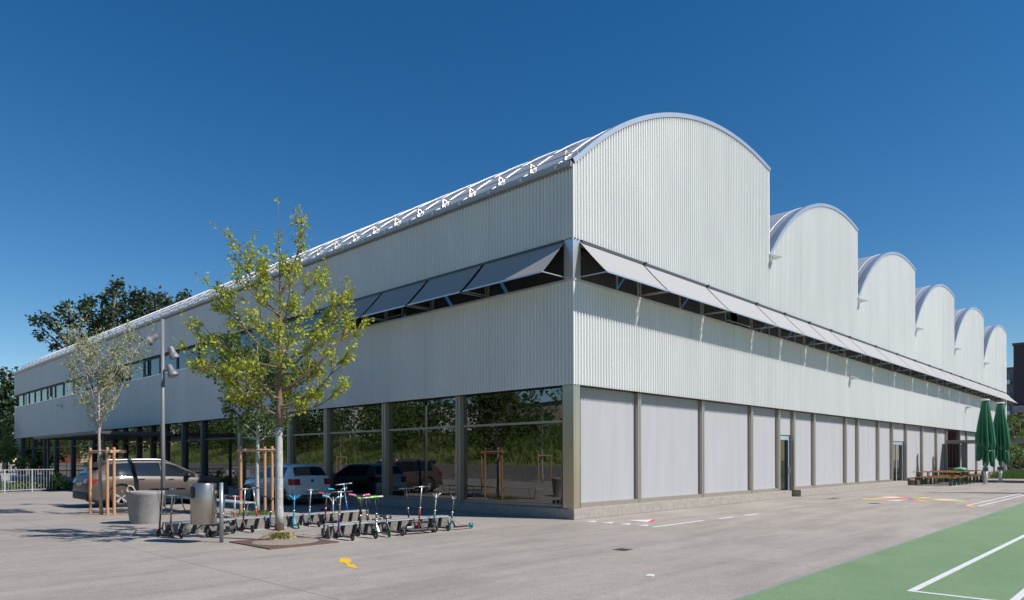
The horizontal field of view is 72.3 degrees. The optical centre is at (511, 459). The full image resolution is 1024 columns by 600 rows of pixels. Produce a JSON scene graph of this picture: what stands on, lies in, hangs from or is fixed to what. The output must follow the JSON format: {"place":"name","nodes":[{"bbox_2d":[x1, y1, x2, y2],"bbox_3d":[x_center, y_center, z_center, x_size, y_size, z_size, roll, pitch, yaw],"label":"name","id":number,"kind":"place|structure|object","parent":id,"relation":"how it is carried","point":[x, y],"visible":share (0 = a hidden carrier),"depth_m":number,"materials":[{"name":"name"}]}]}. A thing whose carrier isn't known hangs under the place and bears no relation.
{"place":"outdoors","nodes":[
{"label":"outdoors","id":0,"kind":"place"},
{"bbox_2d":[226,508,274,516],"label":"grass","id":1,"kind":"structure","parent":0,"point":[254,513],"depth_m":20.10,"materials":[{"name":"green plant"}]},
{"bbox_2d":[0,463,1023,599],"bbox_3d":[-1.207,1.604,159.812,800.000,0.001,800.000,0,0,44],"label":"pavement","id":2,"kind":"structure","parent":0,"point":[52,547],"depth_m":12.16,"materials":[{"name":"concrete"}]},
{"bbox_2d":[0,366,17,473],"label":"spruce tree","id":3,"kind":"object","parent":2,"relation":"on","point":[8,402],"visible":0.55,"depth_m":83.32,"materials":[{"name":"green plant"}]},
{"bbox_2d":[0,425,19,472],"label":"garden tree","id":4,"kind":"object","parent":2,"relation":"on","point":[10,450],"visible":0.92,"depth_m":61.13,"materials":[{"name":"green plant"}]},
{"bbox_2d":[9,453,38,472],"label":"garden shrub","id":5,"kind":"object","parent":2,"relation":"on","point":[31,464],"visible":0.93,"depth_m":57.98,"materials":[{"name":"green plant"}]},
{"bbox_2d":[0,469,53,492],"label":"railing","id":6,"kind":"object","parent":2,"relation":"on","point":[31,489],"visible":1,"depth_m":35.44,"materials":[{"name":"metal"}]},
{"bbox_2d":[0,485,71,491],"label":"planting bed","id":7,"kind":"object","parent":2,"relation":"on","point":[37,490],"visible":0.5,"depth_m":37.51,"materials":[{"name":"green plant"}]},
{"bbox_2d":[0,479,73,491],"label":"flower bed plants","id":8,"kind":"object","parent":7,"relation":"on","point":[41,485],"visible":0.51,"depth_m":38.08,"materials":[{"name":"green plant"}]},
{"bbox_2d":[47,470,70,489],"bbox_3d":[-24.265,1.132,37.389,3.671,1.072,1.072,0,0,44],"label":"leafy shrub","id":9,"kind":"object","parent":2,"relation":"on","point":[61,484],"visible":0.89,"depth_m":37.28,"materials":[{"name":"green plant"}]},
{"bbox_2d":[24,275,129,351],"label":"poplar tree","id":10,"kind":"object","parent":2,"relation":"on","point":[109,311],"visible":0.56,"depth_m":90.91,"materials":[{"name":"green plant"}]},
{"bbox_2d":[73,513,126,516],"bbox_3d":[-12.098,1.629,20.583,1.400,0.011,1.400,0,0,44],"label":"soil patch","id":11,"kind":"object","parent":2,"relation":"on","point":[91,515],"visible":0.88,"depth_m":20.28,"materials":[{"name":"beige soil"}]},
{"bbox_2d":[54,303,156,514],"bbox_3d":[-11.799,-1.320,20.561,2.462,5.915,2.945,0,0,-7],"label":"young street tree","id":12,"kind":"object","parent":11,"relation":"on","point":[90,352],"visible":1,"depth_m":20.46,"materials":[{"name":"green plant"}]},
{"bbox_2d":[88,447,125,514],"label":"tree stakes","id":13,"kind":"object","parent":11,"relation":"on","point":[113,451],"visible":0.97,"depth_m":20.40,"materials":[{"name":"brown wood"}]},
{"bbox_2d":[125,485,164,523],"bbox_3d":[-9.335,1.144,17.831,0.900,0.969,0.900,0,0,44],"label":"concrete planter","id":14,"kind":"object","parent":2,"relation":"on","point":[143,506],"visible":0.91,"depth_m":17.50,"materials":[{"name":"grey concrete"}]},
{"bbox_2d":[73,459,228,506],"bbox_3d":[-12.988,0.835,25.462,2.208,1.692,4.915,0,0,44],"label":"estate car","id":15,"kind":"object","parent":2,"relation":"on","point":[140,474],"visible":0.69,"depth_m":24.28,"materials":[{"name":"brown paint"}]},
{"bbox_2d":[113,285,191,324],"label":"poplar tree","id":16,"kind":"object","parent":2,"relation":"on","point":[137,309],"visible":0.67,"depth_m":84.72,"materials":[{"name":"green plant"}]},
{"bbox_2d":[144,319,179,506],"bbox_3d":[-11.867,-1.554,23.738,1.106,6.381,0.485,0,0,-11],"label":"lamp post","id":17,"kind":"object","parent":2,"relation":"on","point":[171,370],"visible":0.94,"depth_m":23.73,"materials":[{"name":"grey metal"}]},
{"bbox_2d":[149,488,174,538],"bbox_3d":[-7.186,1.111,14.458,0.540,1.021,0.574,0,0,-12],"label":"kick scooter","id":18,"kind":"object","parent":2,"relation":"on","point":[160,529],"visible":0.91,"depth_m":14.56,"materials":[{"name":"grey metal"}]},
{"bbox_2d":[159,488,184,538],"bbox_3d":[-6.953,1.110,14.455,0.588,1.020,0.596,0,0,-2],"label":"kick scooter","id":19,"kind":"object","parent":2,"relation":"on","point":[180,533],"visible":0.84,"depth_m":14.57,"materials":[{"name":"grey metal"}]},
{"bbox_2d":[190,483,223,542],"bbox_3d":[-5.956,1.038,13.596,0.533,1.160,0.512,0,0,44],"label":"litter bin","id":20,"kind":"object","parent":2,"relation":"on","point":[203,503],"visible":1,"depth_m":13.44,"materials":[{"name":"metal"}]},
{"bbox_2d":[163,495,253,516],"bbox_3d":[-9.276,1.399,20.995,5.900,0.451,0.445,0,0,44],"label":"long bench","id":21,"kind":"object","parent":2,"relation":"on","point":[226,500],"visible":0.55,"depth_m":20.55,"materials":[{"name":"metal"}]},
{"bbox_2d":[205,521,235,537],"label":"folded electric scooter","id":22,"kind":"object","parent":2,"relation":"on","point":[209,532],"visible":0.96,"depth_m":14.78,"materials":[{"name":"black plastic"}]},
{"bbox_2d":[234,488,255,532],"bbox_3d":[-5.910,1.132,15.569,0.490,0.971,0.509,0,0,-6],"label":"kick scooter","id":23,"kind":"object","parent":2,"relation":"on","point":[243,526],"visible":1,"depth_m":15.65,"materials":[{"name":"grey metal"}]},
{"bbox_2d":[237,446,274,514],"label":"tree stakes","id":24,"kind":"object","parent":2,"relation":"on","point":[240,450],"visible":0.87,"depth_m":20.47,"materials":[{"name":"brown wood"}]},
{"bbox_2d":[193,329,319,514],"bbox_3d":[-7.564,-1.074,20.626,3.064,5.395,3.160,0,0,44],"label":"young street tree","id":25,"kind":"object","parent":2,"relation":"on","point":[264,417],"visible":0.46,"depth_m":20.33,"materials":[{"name":"green plant"}]},
{"bbox_2d":[161,509,369,536],"bbox_3d":[-5.578,1.474,16.573,0.320,0.286,5.050,0,0,44],"label":"scooter rack","id":26,"kind":"object","parent":2,"relation":"on","point":[259,522],"visible":0.67,"depth_m":16.29,"materials":[{"name":"metal"}]},
{"bbox_2d":[229,535,339,549],"bbox_3d":[-4.407,1.588,13.549,1.640,0.049,1.430,0,0,44],"label":"tree pit","id":27,"kind":"object","parent":2,"relation":"on","point":[299,541],"visible":0.89,"depth_m":13.30,"materials":[{"name":"metal"}]},
{"bbox_2d":[172,196,374,530],"bbox_3d":[-4.633,-1.826,13.750,3.255,6.781,3.225,0,0,44],"label":"young street tree","id":28,"kind":"object","parent":27,"relation":"on","point":[299,405],"visible":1,"depth_m":13.88,"materials":[{"name":"green plant"}]},
{"bbox_2d":[259,530,296,539],"bbox_3d":[-4.615,1.478,13.936,0.691,0.193,0.751,0,0,44],"label":"soil mound","id":29,"kind":"object","parent":27,"relation":"on","point":[278,535],"visible":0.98,"depth_m":13.74,"materials":[{"name":"beige soil"}]},
{"bbox_2d":[242,462,330,504],"bbox_3d":[-8.446,0.884,26.073,4.045,1.565,2.037,0,0,44],"label":"hatchback car","id":30,"kind":"object","parent":2,"relation":"on","point":[297,478],"visible":0.73,"depth_m":24.85,"materials":[{"name":"silver metal"}]},
{"bbox_2d":[285,494,303,528],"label":"kick scooter","id":31,"kind":"object","parent":2,"relation":"on","point":[294,523],"visible":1,"depth_m":16.57,"materials":[{"name":"teal metal"}]},
{"bbox_2d":[302,489,320,526],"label":"kick scooter","id":32,"kind":"object","parent":2,"relation":"on","point":[318,524],"visible":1,"depth_m":16.86,"materials":[{"name":"grey metal"}]},
{"bbox_2d":[329,491,354,540],"bbox_3d":[-3.338,1.124,14.027,0.558,0.971,0.519,0,0,6],"label":"kick scooter","id":33,"kind":"object","parent":2,"relation":"on","point":[351,536],"visible":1,"depth_m":14.09,"materials":[{"name":"grey metal"}]},
{"bbox_2d":[353,495,377,538],"bbox_3d":[-3.030,1.178,14.333,0.730,0.861,0.410,0,0,64],"label":"kick scooter","id":34,"kind":"object","parent":2,"relation":"on","point":[374,533],"visible":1,"depth_m":14.48,"materials":[{"name":"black metal"}]},
{"bbox_2d":[322,515,448,538],"bbox_3d":[-2.664,1.465,15.320,0.320,0.286,3.180,0,0,44],"label":"scooter rack","id":35,"kind":"object","parent":2,"relation":"on","point":[397,524],"visible":0.66,"depth_m":15.00,"materials":[{"name":"metal"}]},
{"bbox_2d":[383,516,404,535],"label":"kick scooter","id":36,"kind":"object","parent":2,"relation":"on","point":[401,532],"visible":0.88,"depth_m":14.93,"materials":[{"name":"grey metal"}]},
{"bbox_2d":[401,521,437,534],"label":"folded electric scooter","id":37,"kind":"object","parent":2,"relation":"on","point":[406,528],"visible":0.92,"depth_m":15.01,"materials":[{"name":"grey metal"}]},
{"bbox_2d":[412,486,434,532],"bbox_3d":[-1.920,1.099,15.510,0.529,1.011,0.502,0,0,4],"label":"kick scooter","id":38,"kind":"object","parent":2,"relation":"on","point":[420,524],"visible":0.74,"depth_m":15.57,"materials":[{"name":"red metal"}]},
{"bbox_2d":[429,492,449,530],"bbox_3d":[-1.617,1.174,15.803,0.496,0.860,0.490,0,0,0],"label":"kick scooter","id":39,"kind":"object","parent":2,"relation":"on","point":[436,523],"visible":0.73,"depth_m":15.89,"materials":[{"name":"grey metal"}]},
{"bbox_2d":[449,494,473,529],"bbox_3d":[-1.178,1.198,15.970,0.744,0.809,0.344,0,0,-40],"label":"kick scooter","id":40,"kind":"object","parent":2,"relation":"on","point":[464,525],"visible":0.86,"depth_m":15.83,"materials":[{"name":"teal"}]},
{"bbox_2d":[12,112,1023,519],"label":"exhibition hall","id":41,"kind":"structure","parent":2,"relation":"on","point":[656,312],"depth_m":24.23,"materials":[{"name":"white metal"}]},
{"bbox_2d":[21,437,31,474],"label":"window","id":42,"kind":"structure","parent":41,"relation":"in","point":[26,443],"depth_m":60.82,"materials":[{"name":"grey"}]},
{"bbox_2d":[32,437,42,476],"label":"window","id":43,"kind":"structure","parent":41,"relation":"in","point":[37,445],"depth_m":57.96,"materials":[{"name":"grey"}]},
{"bbox_2d":[43,440,53,476],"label":"window","id":44,"kind":"structure","parent":41,"relation":"in","point":[44,441],"depth_m":56.19,"materials":[{"name":"grey"}]},
{"bbox_2d":[54,440,70,477],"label":"window","id":45,"kind":"structure","parent":41,"relation":"in","point":[62,457],"depth_m":52.98,"materials":[{"name":"grey"}]},
{"bbox_2d":[70,440,90,478],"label":"window","id":46,"kind":"structure","parent":41,"relation":"in","point":[79,449],"depth_m":50.12,"materials":[{"name":"grey"}]},
{"bbox_2d":[91,430,111,461],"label":"window","id":47,"kind":"structure","parent":41,"relation":"in","point":[94,444],"depth_m":47.10,"materials":[{"name":"grey"}]},
{"bbox_2d":[112,429,121,458],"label":"window","id":48,"kind":"structure","parent":41,"relation":"in","point":[117,444],"depth_m":44.15,"materials":[{"name":"grey"}]},
{"bbox_2d":[122,427,135,458],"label":"window","id":49,"kind":"structure","parent":41,"relation":"in","point":[129,445],"depth_m":42.75,"materials":[{"name":"grey"}]},
{"bbox_2d":[128,360,142,380],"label":"window","id":50,"kind":"structure","parent":41,"relation":"in","point":[137,375],"depth_m":41.62,"materials":[{"name":"blue"}]},
{"bbox_2d":[136,426,149,458],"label":"window","id":51,"kind":"structure","parent":41,"relation":"in","point":[142,444],"depth_m":41.09,"materials":[{"name":"grey"}]},
{"bbox_2d":[143,356,158,376],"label":"window","id":52,"kind":"structure","parent":41,"relation":"in","point":[154,362],"depth_m":39.92,"materials":[{"name":"blue glass"}]},
{"bbox_2d":[150,425,160,458],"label":"window","id":53,"kind":"structure","parent":41,"relation":"in","point":[155,442],"depth_m":39.77,"materials":[{"name":"grey"}]},
{"bbox_2d":[159,353,175,373],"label":"window","id":54,"kind":"structure","parent":41,"relation":"in","point":[167,361],"depth_m":38.37,"materials":[{"name":"blue glass"}]},
{"bbox_2d":[165,423,180,465],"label":"window","id":55,"kind":"structure","parent":41,"relation":"in","point":[172,443],"depth_m":37.93,"materials":[{"name":"grey"}]},
{"bbox_2d":[176,346,196,369],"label":"window","id":56,"kind":"structure","parent":41,"relation":"in","point":[180,364],"depth_m":36.74,"materials":[{"name":"blue glass"}]},
{"bbox_2d":[181,421,200,474],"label":"window","id":57,"kind":"structure","parent":41,"relation":"in","point":[190,431],"depth_m":36.27,"materials":[{"name":"grey"}]},
{"bbox_2d":[197,342,218,362],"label":"window","id":58,"kind":"structure","parent":41,"relation":"in","point":[198,349],"depth_m":34.68,"materials":[{"name":"blue"}]},
{"bbox_2d":[200,418,237,487],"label":"window","id":59,"kind":"structure","parent":41,"relation":"in","point":[218,440],"depth_m":33.87,"materials":[{"name":"grey"}]},
{"bbox_2d":[237,324,275,350],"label":"window","id":60,"kind":"structure","parent":41,"relation":"in","point":[244,334],"depth_m":31.29,"materials":[{"name":"blue glass"}]},
{"bbox_2d":[238,415,286,488],"bbox_3d":[-10.883,-0.290,30.784,4.551,3.287,0.228,0,0,43],"label":"window","id":61,"kind":"structure","parent":41,"relation":"in","point":[248,458],"depth_m":31.49,"materials":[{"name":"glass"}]},
{"bbox_2d":[276,311,324,345],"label":"window","id":62,"kind":"structure","parent":41,"relation":"in","point":[309,321],"depth_m":28.46,"materials":[{"name":"grey"}]},
{"bbox_2d":[287,409,323,469],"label":"window","id":63,"kind":"structure","parent":41,"relation":"in","point":[305,439],"depth_m":28.30,"materials":[{"name":"black glass"}]},
{"bbox_2d":[323,404,381,495],"bbox_3d":[-5.821,-0.306,25.922,3.812,3.287,0.229,0,0,43],"label":"window","id":64,"kind":"structure","parent":41,"relation":"in","point":[352,435],"depth_m":25.92,"materials":[{"name":"black glass"}]},
{"bbox_2d":[325,294,383,333],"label":"window","id":65,"kind":"structure","parent":41,"relation":"in","point":[379,315],"depth_m":25.29,"materials":[{"name":"black glass"}]},
{"bbox_2d":[384,282,429,320],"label":"window","id":66,"kind":"structure","parent":41,"relation":"in","point":[406,311],"depth_m":23.52,"materials":[{"name":"black glass"}]},
{"bbox_2d":[382,397,455,500],"bbox_3d":[-3.051,-0.314,23.261,3.872,3.287,0.229,0,0,43],"label":"window","id":67,"kind":"structure","parent":41,"relation":"in","point":[418,436],"depth_m":23.28,"materials":[{"name":"black glass"}]},
{"bbox_2d":[430,266,484,310],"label":"window","id":68,"kind":"structure","parent":41,"relation":"in","point":[458,298],"depth_m":21.81,"materials":[{"name":"black glass"}]},
{"bbox_2d":[455,387,561,507],"bbox_3d":[-0.115,-0.323,20.382,4.350,3.287,0.220,0,0,44],"label":"window","id":69,"kind":"structure","parent":41,"relation":"in","point":[508,445],"depth_m":20.37,"materials":[{"name":"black glass"}]},
{"bbox_2d":[485,244,563,297],"bbox_3d":[0.343,-5.292,19.914,3.080,1.072,0.120,0,0,44],"label":"window","id":70,"kind":"structure","parent":41,"relation":"in","point":[556,265],"depth_m":19.61,"materials":[{"name":"black glass"}]},
{"bbox_2d":[581,245,640,296],"bbox_3d":[2.786,-5.299,19.931,0.120,1.072,2.990,0,0,44],"label":"window","id":71,"kind":"structure","parent":41,"relation":"in","point":[589,265],"depth_m":19.68,"materials":[{"name":"glass"}]},
{"bbox_2d":[581,387,641,507],"bbox_3d":[2.759,-0.332,19.982,0.160,3.287,3.106,0,0,44],"label":"wall panel","id":72,"kind":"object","parent":41,"relation":"in","point":[611,474],"depth_m":20.14,"materials":[{"name":"white metal"}]},
{"bbox_2d":[641,267,703,315],"bbox_3d":[5.127,-5.307,22.369,0.120,1.072,3.770,0,0,44],"label":"window","id":73,"kind":"structure","parent":41,"relation":"in","point":[670,299],"depth_m":22.36,"materials":[{"name":"glass"}]},
{"bbox_2d":[641,394,704,502],"bbox_3d":[5.159,-0.339,22.495,0.170,3.287,3.835,0,0,44],"label":"wall panel","id":74,"kind":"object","parent":41,"relation":"in","point":[672,429],"depth_m":22.54,"materials":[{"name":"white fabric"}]},
{"bbox_2d":[704,290,752,329],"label":"window","id":75,"kind":"structure","parent":41,"relation":"in","point":[742,321],"depth_m":24.87,"materials":[{"name":"glass"}]},
{"bbox_2d":[704,401,753,496],"bbox_3d":[7.785,-0.347,25.228,0.170,3.287,3.735,0,0,44],"label":"window","id":76,"kind":"structure","parent":41,"relation":"in","point":[729,461],"depth_m":25.34,"materials":[{"name":"white fabric"}]},
{"bbox_2d":[753,407,780,492],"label":"window","id":77,"kind":"structure","parent":41,"relation":"in","point":[766,422],"depth_m":27.64,"materials":[{"name":"white glass"}]},
{"bbox_2d":[753,318,780,337],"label":"window","id":78,"kind":"structure","parent":41,"relation":"in","point":[775,331],"depth_m":27.45,"materials":[{"name":"glass"}]},
{"bbox_2d":[780,435,790,489],"bbox_3d":[11.179,0.281,28.885,0.155,2.510,1.310,0,0,44],"label":"door","id":79,"kind":"structure","parent":41,"relation":"in","point":[785,440],"depth_m":29.12,"materials":[{"name":"glass"}]},
{"bbox_2d":[780,410,795,489],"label":"window","id":80,"kind":"structure","parent":41,"relation":"in","point":[787,418],"depth_m":29.29,"materials":[{"name":"white metal"}]},
{"bbox_2d":[781,317,804,344],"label":"window","id":81,"kind":"structure","parent":41,"relation":"in","point":[799,339],"depth_m":29.20,"materials":[{"name":"glass"}]},
{"bbox_2d":[795,412,815,489],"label":"window","id":82,"kind":"structure","parent":41,"relation":"in","point":[805,423],"depth_m":30.49,"materials":[{"name":"white metal"}]},
{"bbox_2d":[805,330,826,351],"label":"window","id":83,"kind":"structure","parent":41,"relation":"in","point":[808,340],"depth_m":31.11,"materials":[{"name":"glass"}]},
{"bbox_2d":[816,414,846,487],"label":"window","id":84,"kind":"structure","parent":41,"relation":"in","point":[831,431],"depth_m":32.73,"materials":[{"name":"white metal"}]},
{"bbox_2d":[827,337,845,356],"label":"window","id":85,"kind":"structure","parent":41,"relation":"in","point":[830,347],"depth_m":32.80,"materials":[{"name":"glass"}]},
{"bbox_2d":[847,418,858,484],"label":"window","id":86,"kind":"structure","parent":41,"relation":"in","point":[852,424],"depth_m":34.80,"materials":[{"name":"white metal"}]},
{"bbox_2d":[846,341,871,364],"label":"window","id":87,"kind":"structure","parent":41,"relation":"in","point":[865,359],"depth_m":35.10,"materials":[{"name":"glass"}]},
{"bbox_2d":[859,419,879,483],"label":"window","id":88,"kind":"structure","parent":41,"relation":"in","point":[869,435],"depth_m":36.65,"materials":[{"name":"white metal"}]},
{"bbox_2d":[872,353,892,370],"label":"window","id":89,"kind":"structure","parent":41,"relation":"in","point":[874,360],"depth_m":37.89,"materials":[{"name":"glass"}]},
{"bbox_2d":[879,422,892,482],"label":"window","id":90,"kind":"structure","parent":41,"relation":"in","point":[885,429],"depth_m":38.76,"materials":[{"name":"white metal"}]},
{"bbox_2d":[893,441,903,480],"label":"door","id":91,"kind":"structure","parent":41,"relation":"in","point":[898,466],"depth_m":40.52,"materials":[{"name":"clear glass"}]},
{"bbox_2d":[893,423,906,479],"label":"window","id":92,"kind":"structure","parent":41,"relation":"in","point":[899,430],"depth_m":41.08,"materials":[{"name":"white metal"}]},
{"bbox_2d":[893,361,910,375],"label":"window","id":93,"kind":"structure","parent":41,"relation":"in","point":[895,367],"depth_m":40.57,"materials":[{"name":"glass"}]},
{"bbox_2d":[907,425,922,479],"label":"window","id":94,"kind":"structure","parent":41,"relation":"in","point":[914,433],"depth_m":42.78,"materials":[{"name":"white glass"}]},
{"bbox_2d":[923,427,937,478],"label":"window","id":95,"kind":"structure","parent":41,"relation":"in","point":[930,459],"depth_m":45.45,"materials":[{"name":"white fabric"}]},
{"bbox_2d":[937,428,947,474],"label":"window","id":96,"kind":"structure","parent":41,"relation":"in","point":[941,433],"depth_m":47.70,"materials":[{"name":"white glass"}]},
{"bbox_2d":[947,429,960,474],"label":"window","id":97,"kind":"structure","parent":41,"relation":"in","point":[953,449],"depth_m":49.99,"materials":[{"name":"brown glass"}]},
{"bbox_2d":[968,432,977,473],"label":"window","id":98,"kind":"structure","parent":41,"relation":"in","point":[972,463],"depth_m":54.45,"materials":[{"name":"white glass"}]},
{"bbox_2d":[731,502,1023,599],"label":"court edging","id":99,"kind":"object","parent":2,"relation":"on","point":[853,559],"depth_m":10.49,"materials":[{"name":"grey"}]},
{"bbox_2d":[735,503,1023,599],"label":"sports court","id":100,"kind":"object","parent":2,"relation":"on","point":[896,572],"depth_m":9.85,"materials":[{"name":"green rubber"}]},
{"bbox_2d":[907,535,1023,599],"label":"court line marking","id":101,"kind":"object","parent":100,"relation":"on","point":[1019,595],"visible":1,"depth_m":9.23,"materials":[{"name":"white paint"}]},
{"bbox_2d":[863,496,964,501],"bbox_3d":[15.654,1.550,27.091,3.338,0.003,3.466,0,0,44],"label":"playground game marking","id":102,"kind":"object","parent":2,"relation":"on","point":[895,498],"visible":0.99,"depth_m":26.89,"materials":[{"name":"multicoloured paint"}]},
{"bbox_2d":[922,471,967,484],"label":"beer table","id":103,"kind":"object","parent":2,"relation":"on","point":[960,475],"visible":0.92,"depth_m":41.74,"materials":[{"name":"orange wood"}]},
{"bbox_2d":[975,399,995,483],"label":"folded parasol","id":104,"kind":"object","parent":2,"relation":"on","point":[985,439],"visible":1,"depth_m":41.82,"materials":[{"name":"green fabric"}]},
{"bbox_2d":[993,402,1009,482],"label":"folded parasol","id":105,"kind":"object","parent":2,"relation":"on","point":[1002,437],"visible":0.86,"depth_m":44.44,"materials":[{"name":"green fabric"}]},
{"bbox_2d":[1007,410,1023,469],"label":"garden tree","id":106,"kind":"object","parent":2,"relation":"on","point":[1017,433],"visible":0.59,"depth_m":74.01,"materials":[{"name":"green plant"}]},
{"bbox_2d":[1009,443,1023,469],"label":"tree","id":107,"kind":"object","parent":2,"relation":"on","point":[1013,453],"visible":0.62,"depth_m":65.34,"materials":[{"name":"green plant"}]},
{"bbox_2d":[0,0,1023,462],"label":"sky","id":108,"kind":"structure","parent":0,"point":[127,127],"materials":[{"name":"blue"}]},
{"bbox_2d":[988,468,1023,477],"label":"tall grass","id":109,"kind":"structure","parent":0,"point":[1015,473],"depth_m":54.00,"materials":[{"name":"green plant"}]},
{"bbox_2d":[1007,367,1013,436],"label":"apartment block","id":110,"kind":"structure","parent":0,"point":[1010,384],"depth_m":135.29,"materials":[{"name":"grey"}]},
{"bbox_2d":[1012,342,1023,467],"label":"brick tower block","id":111,"kind":"structure","parent":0,"point":[1018,369],"depth_m":109.47,"materials":[{"name":"grey"}]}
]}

